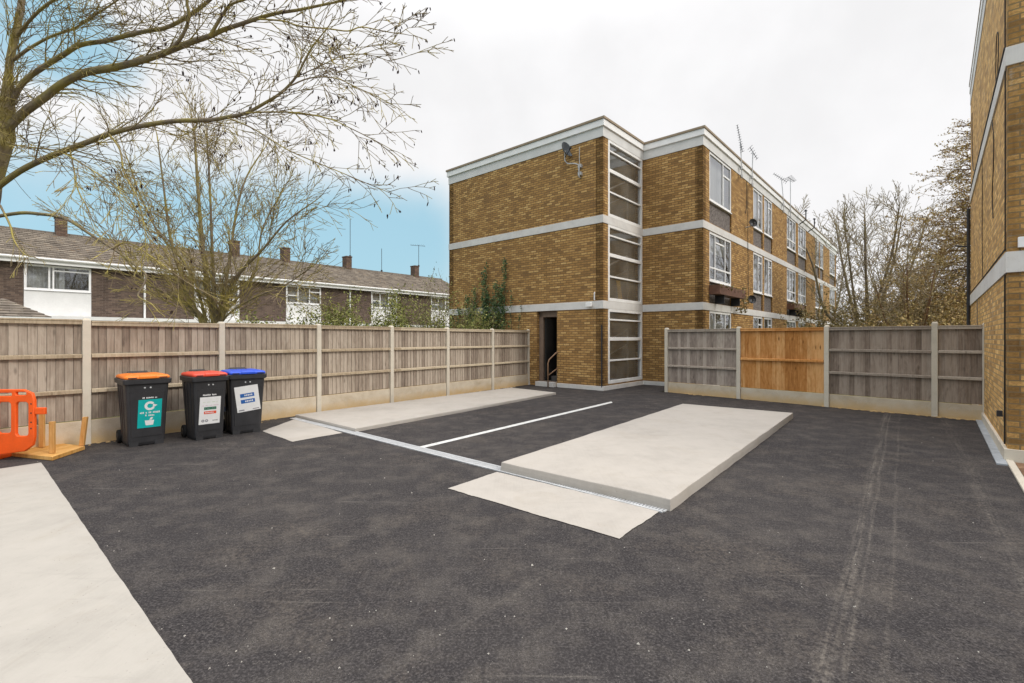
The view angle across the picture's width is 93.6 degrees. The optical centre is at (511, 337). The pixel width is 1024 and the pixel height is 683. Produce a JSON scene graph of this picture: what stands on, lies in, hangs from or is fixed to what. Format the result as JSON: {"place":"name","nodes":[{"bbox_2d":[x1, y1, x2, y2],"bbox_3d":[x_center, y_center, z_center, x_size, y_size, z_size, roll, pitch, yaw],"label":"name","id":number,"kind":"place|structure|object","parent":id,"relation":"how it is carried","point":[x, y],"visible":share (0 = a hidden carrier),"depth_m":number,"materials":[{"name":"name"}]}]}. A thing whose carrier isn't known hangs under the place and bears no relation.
{"place":"outdoors","nodes":[
{"label":"outdoors","id":0,"kind":"place"},
{"bbox_2d":[0,0,979,325],"label":"sky","id":1,"kind":"structure","parent":0,"point":[841,98],"materials":[{"name":"white"}]},
{"bbox_2d":[0,380,1022,474],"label":"ground","id":2,"kind":"structure","parent":0,"point":[464,380],"depth_m":12.75,"materials":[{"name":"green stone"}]},
{"bbox_2d":[0,298,51,318],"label":"outbuilding","id":3,"kind":"structure","parent":2,"relation":"on","point":[9,309],"depth_m":16.08,"materials":[{"name":"tile"}]},
{"bbox_2d":[0,216,149,321],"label":"terraced house","id":4,"kind":"structure","parent":2,"relation":"on","point":[64,282],"depth_m":21.71,"materials":[{"name":"brick"}]},
{"bbox_2d":[24,263,90,292],"bbox_3d":[-19.841,-2.588,21.059,0.130,1.116,2.150,0,0,41],"label":"window","id":5,"kind":"structure","parent":4,"relation":"in","point":[25,264],"depth_m":20.93,"materials":[{"name":"white plastic"}]},
{"bbox_2d":[129,240,269,323],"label":"terraced house","id":6,"kind":"structure","parent":2,"relation":"on","point":[160,317],"depth_m":25.57,"materials":[{"name":"brick"}]},
{"bbox_2d":[194,277,238,300],"bbox_3d":[-15.808,-2.588,25.768,0.290,1.116,2.154,0,0,41],"label":"window","id":7,"kind":"structure","parent":6,"relation":"in","point":[195,277],"depth_m":25.86,"materials":[{"name":"white plastic"}]},
{"bbox_2d":[32,58,378,323],"bbox_3d":[-7.582,-2.651,12.608,8.904,8.509,4.291,0,0,0],"label":"tree","id":8,"kind":"object","parent":2,"relation":"on","point":[216,314],"visible":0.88,"depth_m":12.18,"materials":[{"name":"brown plant"}]},
{"bbox_2d":[0,0,454,330],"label":"alder tree","id":9,"kind":"object","parent":2,"relation":"on","point":[12,118],"visible":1,"depth_m":8.08,"materials":[{"name":"brown plant"}]},
{"bbox_2d":[240,247,353,324],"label":"terraced house","id":10,"kind":"structure","parent":2,"relation":"on","point":[339,286],"depth_m":29.60,"materials":[{"name":"brick"}]},
{"bbox_2d":[286,285,320,304],"bbox_3d":[-12.704,-2.588,29.298,0.290,1.116,2.154,0,0,41],"label":"window","id":11,"kind":"structure","parent":10,"relation":"in","point":[316,291],"depth_m":29.37,"materials":[{"name":"white plastic"}]},
{"bbox_2d":[233,300,364,398],"bbox_3d":[-4.871,0.312,12.409,4.306,2.646,2.109,0,0,-45],"label":"shrub","id":12,"kind":"object","parent":2,"relation":"on","point":[323,323],"visible":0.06,"depth_m":12.20,"materials":[{"name":"green plant"}]},
{"bbox_2d":[273,286,407,396],"bbox_3d":[-4.418,0.185,13.213,2.631,3.062,4.061,0,0,25],"label":"shrub","id":13,"kind":"object","parent":2,"relation":"on","point":[351,310],"visible":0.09,"depth_m":12.80,"materials":[{"name":"green plant"}]},
{"bbox_2d":[323,256,421,327],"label":"terraced house","id":14,"kind":"structure","parent":2,"relation":"on","point":[373,285],"depth_m":33.77,"materials":[{"name":"brick"}]},
{"bbox_2d":[371,292,396,308],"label":"window","id":15,"kind":"structure","parent":14,"relation":"in","point":[374,295],"depth_m":33.41,"materials":[{"name":"white plastic"}]},
{"bbox_2d":[347,283,486,387],"bbox_3d":[-3.169,-0.003,15.477,2.667,3.276,4.603,0,0,44],"label":"shrub","id":16,"kind":"object","parent":2,"relation":"on","point":[403,320],"visible":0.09,"depth_m":14.39,"materials":[{"name":"green plant"}]},
{"bbox_2d":[389,265,448,327],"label":"terraced house","id":17,"kind":"structure","parent":2,"relation":"on","point":[416,281],"depth_m":37.58,"materials":[{"name":"brick"}]},
{"bbox_2d":[431,297,448,311],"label":"window","id":18,"kind":"structure","parent":17,"relation":"in","point":[436,301],"depth_m":37.34,"materials":[{"name":"white plastic"}]},
{"bbox_2d":[393,262,487,383],"bbox_3d":[-2.392,-0.376,16.094,2.578,4.010,3.526,0,0,23],"label":"shrub","id":19,"kind":"object","parent":2,"relation":"on","point":[436,316],"visible":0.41,"depth_m":16.00,"materials":[{"name":"green plant"}]},
{"bbox_2d":[419,305,510,380],"bbox_3d":[-1.480,0.222,16.264,2.910,2.821,2.927,0,0,0],"label":"shrub","id":20,"kind":"object","parent":2,"relation":"on","point":[480,324],"visible":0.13,"depth_m":16.16,"materials":[{"name":"green plant"}]},
{"bbox_2d":[446,115,837,390],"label":"apartment block","id":21,"kind":"structure","parent":2,"relation":"on","point":[640,245],"depth_m":16.41,"materials":[{"name":"brick"}]},
{"bbox_2d":[447,255,521,378],"bbox_3d":[-1.300,-0.612,17.946,4.196,4.711,0.288,0,0,41],"label":"shrub","id":22,"kind":"object","parent":21,"relation":"attached to","point":[487,298],"visible":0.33,"depth_m":17.49,"materials":[{"name":"green plant"}]},
{"bbox_2d":[545,318,556,379],"bbox_3d":[1.347,0.380,16.632,0.045,2.100,0.747,0,0,34],"label":"door","id":23,"kind":"structure","parent":21,"relation":"in","point":[550,324],"depth_m":16.56,"materials":[{"name":"black"}]},
{"bbox_2d":[562,142,582,177],"bbox_3d":[1.886,-5.623,15.214,0.652,1.205,0.399,0,0,0],"label":"satellite dish","id":24,"kind":"object","parent":21,"relation":"attached to","point":[566,147],"visible":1,"depth_m":15.21,"materials":[{"name":"grey paint"}]},
{"bbox_2d":[585,302,591,306],"bbox_3d":[2.382,-1.025,14.806,0.200,0.130,0.150,0,0,41],"label":"security light","id":25,"kind":"object","parent":21,"relation":"attached to","point":[588,304],"visible":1,"depth_m":14.74,"materials":[{"name":"white paint"}]},
{"bbox_2d":[608,309,641,383],"bbox_3d":[3.684,0.260,15.718,0.112,2.320,2.296,0,0,41],"label":"stair window","id":26,"kind":"structure","parent":21,"relation":"in","point":[639,338],"depth_m":15.80,"materials":[{"name":"white paint"}]},
{"bbox_2d":[608,224,641,304],"bbox_3d":[3.684,-2.327,15.718,0.112,2.365,2.296,0,0,41],"label":"stair window","id":27,"kind":"structure","parent":21,"relation":"in","point":[639,244],"depth_m":15.76,"materials":[{"name":"white paint"}]},
{"bbox_2d":[608,139,641,228],"bbox_3d":[3.684,-4.942,15.718,0.112,2.375,2.296,0,0,41],"label":"stair window","id":28,"kind":"structure","parent":21,"relation":"in","point":[639,185],"depth_m":15.75,"materials":[{"name":"white paint"}]},
{"bbox_2d":[709,311,730,328],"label":"window","id":29,"kind":"structure","parent":21,"relation":"in","point":[717,320],"depth_m":16.92,"materials":[{"name":"white plastic"}]},
{"bbox_2d":[709,231,730,286],"bbox_3d":[7.113,-2.673,16.621,0.272,1.666,2.251,0,0,41],"label":"window","id":30,"kind":"structure","parent":21,"relation":"in","point":[717,247],"depth_m":16.82,"materials":[{"name":"white plastic"}]},
{"bbox_2d":[709,151,731,214],"bbox_3d":[7.113,-5.300,16.621,0.272,1.661,2.251,0,0,41],"label":"window","id":31,"kind":"structure","parent":21,"relation":"in","point":[717,175],"depth_m":16.82,"materials":[{"name":"white plastic"}]},
{"bbox_2d":[709,281,749,312],"bbox_3d":[7.592,-1.387,16.650,0.471,0.969,3.027,0,0,41],"label":"window box","id":32,"kind":"object","parent":21,"relation":"attached to","point":[721,292],"visible":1,"depth_m":16.25,"materials":[{"name":"wood"}]},
{"bbox_2d":[736,125,743,178],"bbox_3d":[8.546,-6.972,17.974,0.106,2.044,0.308,0,0,-34],"label":"television aerial","id":33,"kind":"object","parent":21,"relation":"attached to","point":[741,167],"visible":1,"depth_m":17.94,"materials":[{"name":"metal"}]},
{"bbox_2d":[744,295,755,303],"bbox_3d":[9.107,-1.478,18.408,0.411,0.321,0.215,0,0,34],"label":"satellite dish","id":34,"kind":"object","parent":21,"relation":"attached to","point":[752,298],"visible":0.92,"depth_m":18.40,"materials":[{"name":"metal"}]},
{"bbox_2d":[745,219,756,227],"bbox_3d":[9.202,-4.428,18.516,0.411,0.321,0.215,0,0,34],"label":"satellite dish","id":35,"kind":"object","parent":21,"relation":"attached to","point":[752,222],"visible":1,"depth_m":18.51,"materials":[{"name":"metal"}]},
{"bbox_2d":[749,147,756,186],"bbox_3d":[9.506,-6.777,18.992,0.419,1.654,0.136,0,0,43],"label":"television aerial","id":36,"kind":"object","parent":21,"relation":"attached to","point":[752,153],"visible":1,"depth_m":18.98,"materials":[{"name":"metal"}]},
{"bbox_2d":[753,316,761,327],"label":"window","id":37,"kind":"structure","parent":21,"relation":"in","point":[755,318],"depth_m":20.38,"materials":[{"name":"white plastic"}]},
{"bbox_2d":[753,252,762,294],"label":"window","id":38,"kind":"structure","parent":21,"relation":"in","point":[755,256],"depth_m":20.36,"materials":[{"name":"white plastic"}]},
{"bbox_2d":[753,187,762,233],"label":"window","id":39,"kind":"structure","parent":21,"relation":"in","point":[755,197],"depth_m":20.38,"materials":[{"name":"white plastic"}]},
{"bbox_2d":[764,317,771,327],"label":"window","id":40,"kind":"structure","parent":21,"relation":"in","point":[766,320],"depth_m":21.62,"materials":[{"name":"white plastic"}]},
{"bbox_2d":[764,257,771,296],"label":"window","id":41,"kind":"structure","parent":21,"relation":"in","point":[766,261],"depth_m":21.62,"materials":[{"name":"white plastic"}]},
{"bbox_2d":[764,196,772,238],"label":"window","id":42,"kind":"structure","parent":21,"relation":"in","point":[766,205],"depth_m":21.62,"materials":[{"name":"white plastic"}]},
{"bbox_2d":[773,174,787,212],"bbox_3d":[12.819,-6.928,22.965,0.637,1.957,0.214,0,0,27],"label":"television aerial","id":43,"kind":"object","parent":21,"relation":"attached to","point":[783,205],"visible":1,"depth_m":22.92,"materials":[{"name":"metal"}]},
{"bbox_2d":[785,175,795,218],"bbox_3d":[13.954,-6.997,24.067,0.595,2.095,0.391,0,0,-33],"label":"television aerial","id":44,"kind":"object","parent":21,"relation":"attached to","point":[790,193],"visible":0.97,"depth_m":24.01,"materials":[{"name":"metal"}]},
{"bbox_2d":[787,320,795,327],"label":"window","id":45,"kind":"structure","parent":21,"relation":"in","point":[793,323],"depth_m":24.93,"materials":[{"name":"white plastic"}]},
{"bbox_2d":[787,268,795,302],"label":"window","id":46,"kind":"structure","parent":21,"relation":"in","point":[791,275],"depth_m":24.87,"materials":[{"name":"white plastic"}]},
{"bbox_2d":[787,216,795,253],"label":"window","id":47,"kind":"structure","parent":21,"relation":"in","point":[791,225],"depth_m":24.87,"materials":[{"name":"white plastic"}]},
{"bbox_2d":[787,301,806,320],"bbox_3d":[14.754,-1.396,24.799,0.466,1.018,2.752,0,0,41],"label":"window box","id":48,"kind":"object","parent":21,"relation":"attached to","point":[791,309],"visible":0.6,"depth_m":24.22,"materials":[{"name":"wood"}]},
{"bbox_2d":[798,273,806,305],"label":"window","id":49,"kind":"structure","parent":21,"relation":"in","point":[801,289],"depth_m":26.74,"materials":[{"name":"white plastic"}]},
{"bbox_2d":[798,225,806,259],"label":"window","id":50,"kind":"structure","parent":21,"relation":"in","point":[801,232],"depth_m":26.74,"materials":[{"name":"white plastic"}]},
{"bbox_2d":[815,281,818,308],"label":"window","id":51,"kind":"structure","parent":21,"relation":"in","point":[816,303],"depth_m":30.13,"materials":[{"name":"white plastic"}]},
{"bbox_2d":[815,239,819,267],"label":"window","id":52,"kind":"structure","parent":21,"relation":"in","point":[816,258],"depth_m":30.38,"materials":[{"name":"white plastic"}]},
{"bbox_2d":[820,284,822,308],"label":"window","id":53,"kind":"structure","parent":21,"relation":"in","point":[821,287],"depth_m":31.31,"materials":[{"name":"white plastic"}]},
{"bbox_2d":[820,244,822,269],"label":"window","id":54,"kind":"structure","parent":21,"relation":"in","point":[821,246],"depth_m":31.31,"materials":[{"name":"white plastic"}]},
{"bbox_2d":[830,288,834,312],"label":"window","id":55,"kind":"structure","parent":21,"relation":"in","point":[832,294],"depth_m":34.79,"materials":[{"name":"white plastic"}]},
{"bbox_2d":[830,251,834,276],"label":"window","id":56,"kind":"structure","parent":21,"relation":"in","point":[832,262],"depth_m":34.79,"materials":[{"name":"white plastic"}]},
{"bbox_2d":[796,196,868,315],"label":"tree","id":57,"kind":"object","parent":2,"relation":"on","point":[841,270],"visible":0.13,"depth_m":45.98,"materials":[{"name":"brown plant"}]},
{"bbox_2d":[773,287,932,327],"bbox_3d":[13.057,-0.214,19.209,5.132,3.692,3.052,0,0,0],"label":"bush","id":58,"kind":"object","parent":2,"relation":"on","point":[819,321],"visible":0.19,"depth_m":19.21,"materials":[{"name":"green plant"}]},
{"bbox_2d":[794,179,952,326],"bbox_3d":[18.948,-3.483,26.268,7.489,10.178,6.959,0,0,-27],"label":"tree","id":59,"kind":"object","parent":2,"relation":"on","point":[865,261],"visible":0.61,"depth_m":25.54,"materials":[{"name":"brown plant"}]},
{"bbox_2d":[824,290,944,326],"bbox_3d":[13.685,-0.054,18.265,5.098,3.375,2.093,0,0,0],"label":"bush","id":60,"kind":"object","parent":2,"relation":"on","point":[847,321],"visible":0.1,"depth_m":18.23,"materials":[{"name":"green plant"}]},
{"bbox_2d":[828,221,970,325],"bbox_3d":[14.035,-1.192,17.351,4.613,5.588,4.724,0,0,0],"label":"budding tree","id":61,"kind":"object","parent":2,"relation":"on","point":[925,316],"visible":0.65,"depth_m":16.60,"materials":[{"name":"brown plant"}]},
{"bbox_2d":[845,222,966,316],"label":"tree","id":62,"kind":"object","parent":2,"relation":"on","point":[869,246],"visible":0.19,"depth_m":46.56,"materials":[{"name":"brown plant"}]},
{"bbox_2d":[855,119,970,325],"bbox_3d":[18.452,-2.656,18.847,10.133,12.544,10.471,0,0,0],"label":"budding tree","id":63,"kind":"object","parent":2,"relation":"on","point":[959,238],"visible":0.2,"depth_m":19.23,"materials":[{"name":"brown plant"}]},
{"bbox_2d":[860,287,970,326],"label":"bush","id":64,"kind":"object","parent":2,"relation":"on","point":[870,323],"visible":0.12,"depth_m":15.91,"materials":[{"name":"green plant"}]},
{"bbox_2d":[892,296,970,325],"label":"bush","id":65,"kind":"object","parent":2,"relation":"on","point":[934,319],"visible":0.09,"depth_m":14.14,"materials":[{"name":"green plant"}]},
{"bbox_2d":[1015,462,1023,475],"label":"paving","id":66,"kind":"structure","parent":2,"relation":"on","point":[1020,466],"depth_m":5.97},
{"bbox_2d":[0,384,1023,682],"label":"asphalt","id":67,"kind":"structure","parent":0,"point":[788,546],"depth_m":3.51,"materials":[{"name":"black asphalt"}]},
{"bbox_2d":[0,389,46,458],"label":"safety barrier","id":68,"kind":"object","parent":67,"relation":"on","point":[13,441],"visible":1,"depth_m":6.27,"materials":[{"name":"orange plastic"}]},
{"bbox_2d":[12,414,88,460],"bbox_3d":[-6.463,1.333,6.712,1.185,0.526,0.601,0,0,16],"label":"timber formwork","id":69,"kind":"object","parent":67,"relation":"on","point":[52,450],"visible":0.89,"depth_m":6.61,"materials":[{"name":"wood"}]},
{"bbox_2d":[0,463,192,682],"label":"concrete path","id":70,"kind":"structure","parent":67,"relation":"on","point":[71,611],"depth_m":2.87,"materials":[{"name":"beige concrete"}]},
{"bbox_2d":[114,371,171,447],"bbox_3d":[-5.654,1.060,7.362,0.763,1.080,0.594,0,0,42],"label":"wheelie bin","id":71,"kind":"object","parent":67,"relation":"on","point":[142,397],"visible":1,"depth_m":7.15,"materials":[{"name":"black plastic"}]},
{"bbox_2d":[180,369,228,440],"bbox_3d":[-4.984,1.060,7.782,0.702,1.080,0.523,0,0,40],"label":"wheelie bin","id":72,"kind":"object","parent":67,"relation":"on","point":[204,391],"visible":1,"depth_m":7.59,"materials":[{"name":"black plastic"}]},
{"bbox_2d":[221,367,266,434],"bbox_3d":[-4.645,1.060,8.287,0.594,1.080,0.763,0,0,-43],"label":"wheelie bin","id":73,"kind":"object","parent":67,"relation":"on","point":[243,400],"visible":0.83,"depth_m":8.05,"materials":[{"name":"black plastic"}]},
{"bbox_2d":[0,318,529,447],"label":"fence","id":74,"kind":"object","parent":67,"relation":"on","point":[64,370],"visible":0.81,"depth_m":9.22,"materials":[{"name":"wood"}]},
{"bbox_2d":[264,420,341,441],"bbox_3d":[-3.831,1.593,8.434,2.124,0.001,0.906,0,0,45],"label":"concrete apron","id":75,"kind":"object","parent":67,"relation":"on","point":[294,430],"visible":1,"depth_m":8.20,"materials":[{"name":"beige concrete"}]},
{"bbox_2d":[295,388,555,431],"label":"parking slab","id":76,"kind":"structure","parent":67,"relation":"on","point":[361,418],"depth_m":10.36,"materials":[{"name":"concrete"}]},
{"bbox_2d":[290,418,666,512],"bbox_3d":[-1.456,1.615,7.025,7.740,0.051,0.170,0,0,42],"label":"drain channel","id":77,"kind":"object","parent":67,"relation":"on","point":[446,455],"visible":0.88,"depth_m":6.36,"materials":[{"name":"metal"}]},
{"bbox_2d":[37,458,984,672],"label":"stone chips","id":78,"kind":"object","parent":67,"relation":"on","point":[540,584],"visible":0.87,"depth_m":2.74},
{"bbox_2d":[420,402,611,447],"bbox_3d":[0.570,1.596,9.481,0.131,0.001,6.504,0,0,38],"label":"parking line","id":79,"kind":"object","parent":67,"relation":"on","point":[454,439],"visible":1,"depth_m":8.58,"materials":[{"name":"white paint"}]},
{"bbox_2d":[547,352,557,386],"bbox_3d":[1.330,1.020,15.654,0.375,1.160,0.051,0,0,-17],"label":"handrail","id":80,"kind":"object","parent":67,"relation":"on","point":[548,374],"visible":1,"depth_m":15.60,"materials":[{"name":"grey metal"}]},
{"bbox_2d":[448,472,658,538],"bbox_3d":[0.337,1.593,4.770,2.017,0.001,0.814,0,0,40],"label":"concrete apron","id":81,"kind":"object","parent":67,"relation":"on","point":[611,517],"visible":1,"depth_m":4.63,"materials":[{"name":"beige concrete"}]},
{"bbox_2d":[501,404,792,510],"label":"raised parking slab","id":82,"kind":"structure","parent":67,"relation":"on","point":[670,459],"depth_m":6.16,"materials":[{"name":"concrete"}]},
{"bbox_2d":[665,322,983,419],"bbox_3d":[6.852,0.645,11.747,0.119,1.950,6.847,0,0,-42],"label":"fence","id":83,"kind":"object","parent":67,"relation":"on","point":[935,366],"visible":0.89,"depth_m":11.00,"materials":[{"name":"wood"}]},
{"bbox_2d":[685,393,972,419],"bbox_3d":[6.879,1.584,11.620,0.234,0.025,6.372,0,0,-42],"label":"sandy spoil","id":84,"kind":"object","parent":67,"relation":"on","point":[870,411],"visible":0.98,"depth_m":10.31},
{"bbox_2d":[955,0,1023,463],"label":"apartment block","id":85,"kind":"structure","parent":67,"relation":"on","point":[995,300],"depth_m":6.98,"materials":[{"name":"brick"}]},
{"bbox_2d":[1018,236,1023,247],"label":"window","id":86,"kind":"structure","parent":85,"relation":"in","point":[1020,239],"depth_m":6.15,"materials":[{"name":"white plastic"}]},
{"bbox_2d":[976,420,1007,465],"bbox_3d":[7.638,1.591,7.716,0.120,0.018,4.457,0,0,42],"label":"metal strip","id":87,"kind":"object","parent":67,"relation":"on","point":[996,454],"visible":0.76,"depth_m":7.03,"materials":[{"name":"silver metal"}]},
{"bbox_2d":[1006,459,1023,491],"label":"kerb edging","id":88,"kind":"object","parent":67,"relation":"on","point":[1016,472],"visible":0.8,"depth_m":5.63,"materials":[{"name":"concrete"}]}
]}

